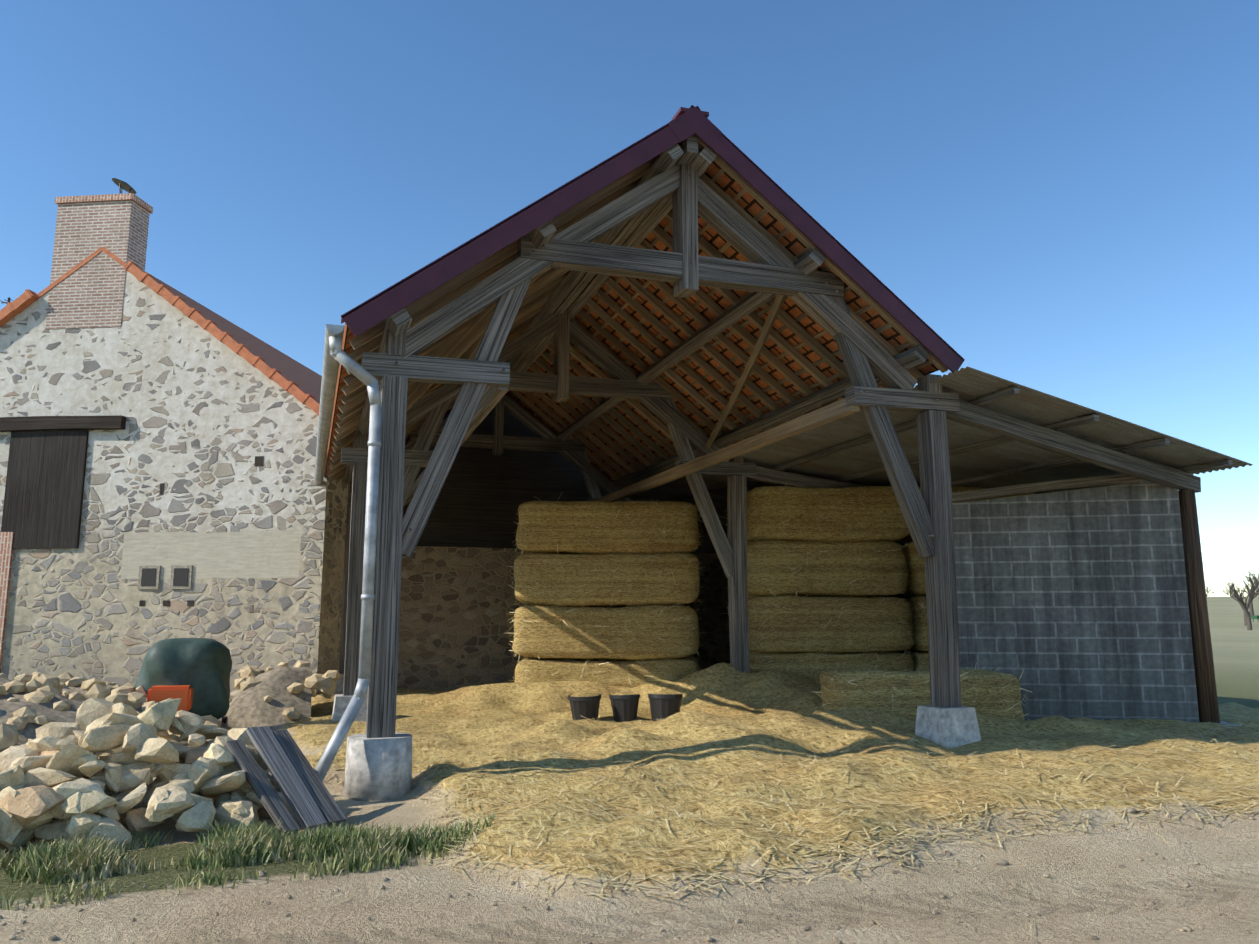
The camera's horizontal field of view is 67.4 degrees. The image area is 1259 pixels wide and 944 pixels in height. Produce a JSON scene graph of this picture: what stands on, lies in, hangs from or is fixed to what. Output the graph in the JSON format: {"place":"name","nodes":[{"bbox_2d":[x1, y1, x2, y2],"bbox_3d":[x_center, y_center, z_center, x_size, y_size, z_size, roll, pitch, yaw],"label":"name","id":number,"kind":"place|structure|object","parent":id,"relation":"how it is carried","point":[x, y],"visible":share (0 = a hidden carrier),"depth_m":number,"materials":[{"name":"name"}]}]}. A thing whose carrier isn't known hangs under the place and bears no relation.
{"place":"outdoors","nodes":[
{"label":"outdoors","id":0,"kind":"place"},
{"bbox_2d":[0,297,13,303],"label":"antenna","id":1,"kind":"object","parent":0,"point":[8,299],"visible":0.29,"depth_m":18.71,"materials":[{"name":"grey metal"}]},
{"bbox_2d":[147,685,193,710],"bbox_3d":[-5.430,2.684,11.171,0.460,0.300,0.320,3,-9,-19],"label":"mixer motor housing","id":2,"kind":"object","parent":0,"point":[158,693],"visible":0.65,"depth_m":11.06,"materials":[{"name":"orange metal"}]},
{"bbox_2d":[221,716,227,724],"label":"mixer frame wheels","id":3,"kind":"object","parent":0,"point":[225,719],"visible":0.08,"depth_m":12.04,"materials":[{"name":"black rubber"}]},
{"bbox_2d":[0,811,495,910],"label":"grass","id":4,"kind":"structure","parent":0,"point":[74,860],"depth_m":5.60,"materials":[{"name":"green plant"}]},
{"bbox_2d":[0,596,1258,943],"bbox_3d":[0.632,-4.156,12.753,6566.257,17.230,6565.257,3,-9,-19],"label":"ground","id":5,"kind":"structure","parent":0,"point":[1068,900],"depth_m":6.01,"materials":[{"name":"beige soil"}]},
{"bbox_2d":[0,698,288,850],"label":"stone pile","id":6,"kind":"object","parent":5,"relation":"on","point":[98,765],"visible":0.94,"depth_m":6.42,"materials":[{"name":"beige stone"}]},
{"bbox_2d":[0,666,312,752],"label":"earth heap","id":7,"kind":"object","parent":5,"relation":"on","point":[249,707],"visible":0.19,"depth_m":12.53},
{"bbox_2d":[0,660,340,749],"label":"stones","id":8,"kind":"object","parent":7,"relation":"on","point":[38,687],"visible":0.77,"depth_m":10.78,"materials":[{"name":"beige stone"}]},
{"bbox_2d":[0,271,347,694],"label":"house walls","id":9,"kind":"structure","parent":5,"relation":"on","point":[209,418],"depth_m":16.83,"materials":[{"name":"beige stone"}]},
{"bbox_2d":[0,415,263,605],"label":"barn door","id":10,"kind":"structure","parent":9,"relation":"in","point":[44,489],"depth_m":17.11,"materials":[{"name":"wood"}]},
{"bbox_2d":[0,247,321,402],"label":"house roof","id":11,"kind":"structure","parent":9,"relation":"on","point":[306,379],"depth_m":20.01,"materials":[{"name":"orange tile"}]},
{"bbox_2d":[46,200,149,328],"bbox_3d":[-10.134,-3.864,18.028,1.500,2.480,0.560,-1,-9,6],"label":"house chimney","id":12,"kind":"object","parent":11,"relation":"on","point":[89,294],"visible":0.71,"depth_m":17.78,"materials":[{"name":"brick"}]},
{"bbox_2d":[0,193,152,673],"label":"trim","id":13,"kind":"structure","parent":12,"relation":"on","point":[6,552],"depth_m":16.99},
{"bbox_2d":[112,178,135,193],"bbox_3d":[-9.783,-5.419,18.264,0.441,0.424,0.480,3,-9,-19],"label":"satellite dish","id":14,"kind":"object","parent":12,"relation":"on","point":[123,185],"visible":0.67,"depth_m":18.25,"materials":[{"name":"grey metal"}]},
{"bbox_2d":[0,261,319,415],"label":"roof edge tiles","id":15,"kind":"object","parent":11,"relation":"on","point":[9,311],"visible":0.92,"depth_m":17.17,"materials":[{"name":"orange tile"}]},
{"bbox_2d":[137,565,192,588],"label":"window frames","id":16,"kind":"structure","parent":9,"relation":"attached to","point":[157,578],"depth_m":16.61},
{"bbox_2d":[141,568,187,585],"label":"window panes","id":17,"kind":"structure","parent":16,"relation":"in","point":[148,577],"depth_m":16.60,"materials":[{"name":"grey glass"}]},
{"bbox_2d":[134,638,231,718],"bbox_3d":[-5.510,2.585,11.703,1.083,1.040,0.974,3,-9,-19],"label":"mixer tarp","id":18,"kind":"object","parent":5,"relation":"on","point":[202,667],"visible":0.73,"depth_m":11.43,"materials":[{"name":"green plastic"}]},
{"bbox_2d":[224,726,346,834],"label":"leaning planks","id":19,"kind":"object","parent":5,"relation":"on","point":[306,793],"visible":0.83,"depth_m":6.76,"materials":[{"name":"grey wood"}]},
{"bbox_2d":[344,732,411,800],"bbox_3d":[-2.092,2.473,7.886,0.550,0.520,0.550,3,-9,-19],"label":"post base","id":20,"kind":"object","parent":5,"relation":"on","point":[378,769],"visible":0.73,"depth_m":7.67,"materials":[{"name":"concrete"}]},
{"bbox_2d":[397,546,729,690],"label":"stone wall","id":21,"kind":"structure","parent":5,"relation":"on","point":[457,605],"depth_m":18.46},
{"bbox_2d":[568,689,600,719],"bbox_3d":[-0.581,3.050,12.291,0.436,0.430,0.436,1,-7,-19],"label":"feed bucket","id":22,"kind":"object","parent":5,"relation":"on","point":[584,703],"visible":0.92,"depth_m":12.14,"materials":[{"name":"black plastic"}]},
{"bbox_2d":[609,689,639,721],"bbox_3d":[-0.060,3.049,12.355,0.408,0.405,0.408,-9,-14,30],"label":"feed bucket","id":23,"kind":"object","parent":5,"relation":"on","point":[624,703],"visible":0.94,"depth_m":12.21,"materials":[{"name":"black plastic"}]},
{"bbox_2d":[0,808,1254,943],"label":"pebbles","id":24,"kind":"object","parent":5,"relation":"on","point":[1001,862],"visible":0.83,"depth_m":4.87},
{"bbox_2d":[332,674,980,747],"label":"post footings","id":25,"kind":"object","parent":5,"relation":"on","point":[952,727],"visible":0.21,"depth_m":9.57,"materials":[{"name":"grey concrete"}]},
{"bbox_2d":[339,135,960,737],"bbox_3d":[-0.996,0.273,13.877,6.250,5.728,10.658,3,-9,-19],"label":"timber frame","id":26,"kind":"object","parent":25,"relation":"on","point":[477,381],"visible":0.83,"depth_m":9.89,"materials":[{"name":"grey wood"}]},
{"bbox_2d":[314,324,381,781],"bbox_3d":[-4.019,1.454,12.648,0.500,3.812,10.750,3,-9,-19],"label":"gutter downpipe","id":27,"kind":"object","parent":26,"relation":"attached to","point":[334,355],"visible":0.92,"depth_m":7.94,"materials":[{"name":"metal"}]},
{"bbox_2d":[403,409,726,552],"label":"barn boards","id":28,"kind":"object","parent":26,"relation":"attached to","point":[485,493],"depth_m":19.32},
{"bbox_2d":[406,272,859,501],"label":"wooden beams","id":29,"kind":"structure","parent":26,"relation":"attached to","point":[466,339],"depth_m":11.62,"materials":[{"name":"wood"}]},
{"bbox_2d":[327,138,947,488],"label":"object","id":30,"kind":"object","parent":26,"relation":"on","point":[541,289],"visible":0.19,"depth_m":12.38,"materials":[{"name":"brown wood"}]},
{"bbox_2d":[324,146,938,480],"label":"roof tiles","id":31,"kind":"object","parent":30,"relation":"on","point":[748,203],"visible":0.04,"depth_m":12.35,"materials":[{"name":"orange tile"}]},
{"bbox_2d":[341,105,964,488],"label":"roof edge trim","id":32,"kind":"structure","parent":31,"relation":"attached to","point":[683,124],"depth_m":9.04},
{"bbox_2d":[394,174,940,536],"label":"timber pegs","id":33,"kind":"object","parent":26,"relation":"in","point":[503,369],"visible":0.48,"depth_m":9.50,"materials":[{"name":"wood"}]},
{"bbox_2d":[648,688,682,720],"bbox_3d":[0.468,3.056,12.329,0.456,0.448,0.456,3,-12,-9],"label":"feed bucket","id":34,"kind":"object","parent":5,"relation":"on","point":[665,703],"visible":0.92,"depth_m":12.17,"materials":[{"name":"black plastic"}]},
{"bbox_2d":[201,671,1258,932],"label":"straw","id":35,"kind":"object","parent":5,"relation":"on","point":[839,851],"visible":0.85,"depth_m":6.48,"materials":[{"name":"beige plant"}]},
{"bbox_2d":[512,485,1034,722],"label":"hay bales","id":36,"kind":"object","parent":5,"relation":"on","point":[578,643],"visible":0.65,"depth_m":14.96,"materials":[{"name":"plant"}]},
{"bbox_2d":[507,483,1030,715],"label":"bale straw wisps","id":37,"kind":"object","parent":36,"relation":"on","point":[521,552],"visible":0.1,"depth_m":14.93,"materials":[{"name":"yellow plant"}]},
{"bbox_2d":[877,482,1198,721],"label":"block wall","id":38,"kind":"structure","parent":5,"relation":"on","point":[1073,603],"depth_m":12.43,"materials":[{"name":"concrete"}]},
{"bbox_2d":[668,387,1232,524],"bbox_3d":[4.014,0.407,15.516,4.835,0.870,10.789,3,-9,-19],"label":"lean-to frame","id":39,"kind":"object","parent":38,"relation":"on","point":[1051,438],"visible":0.5,"depth_m":12.12,"materials":[{"name":"wood"}]},
{"bbox_2d":[626,366,1252,514],"bbox_3d":[3.898,0.227,15.948,5.100,0.608,11.989,3,-9,-19],"label":"corrugated lean-to roof","id":40,"kind":"object","parent":39,"relation":"on","point":[1026,404],"visible":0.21,"depth_m":12.66,"materials":[{"name":"grey metal"}]},
{"bbox_2d":[1178,489,1219,722],"bbox_3d":[7.384,1.738,12.259,0.255,3.028,0.230,3,-9,-19],"label":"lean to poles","id":41,"kind":"object","parent":5,"relation":"on","point":[1207,700],"visible":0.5,"depth_m":12.17,"materials":[{"name":"brown wood"}]},
{"bbox_2d":[1205,580,1213,596],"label":"bare tree","id":42,"kind":"object","parent":5,"relation":"on","point":[1207,591],"visible":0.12,"depth_m":180.16,"materials":[{"name":"brown plant"}]},
{"bbox_2d":[1220,721,1241,725],"bbox_3d":[7.396,3.288,12.020,0.620,0.190,0.620,3,-9,-19],"label":"pole pad","id":43,"kind":"object","parent":5,"relation":"on","point":[1222,722],"depth_m":11.82,"materials":[{"name":"concrete"}]},
{"bbox_2d":[1222,580,1251,629],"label":"bare tree","id":44,"kind":"object","parent":5,"relation":"on","point":[1234,593],"visible":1,"depth_m":125.12,"materials":[{"name":"brown plant"}]},
{"bbox_2d":[1223,584,1258,625],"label":"bare tree","id":45,"kind":"object","parent":5,"relation":"on","point":[1252,597],"visible":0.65,"depth_m":142.32,"materials":[{"name":"brown plant"}]},
{"bbox_2d":[1242,570,1257,617],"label":"bare tree","id":46,"kind":"object","parent":5,"relation":"on","point":[1251,610],"visible":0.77,"depth_m":180.65,"materials":[{"name":"brown plant"}]},
{"bbox_2d":[1249,576,1258,593],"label":"bare tree","id":47,"kind":"object","parent":5,"relation":"on","point":[1255,582],"visible":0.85,"depth_m":158.60,"materials":[{"name":"brown plant"}]},
{"bbox_2d":[1251,615,1258,621],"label":"field trough","id":48,"kind":"object","parent":5,"relation":"on","point":[1255,617],"visible":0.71,"depth_m":156.32,"materials":[{"name":"green plastic"}]},
{"bbox_2d":[0,0,1258,596],"label":"sky","id":49,"kind":"structure","parent":0,"point":[1065,193],"materials":[{"name":"blue"}]}
]}

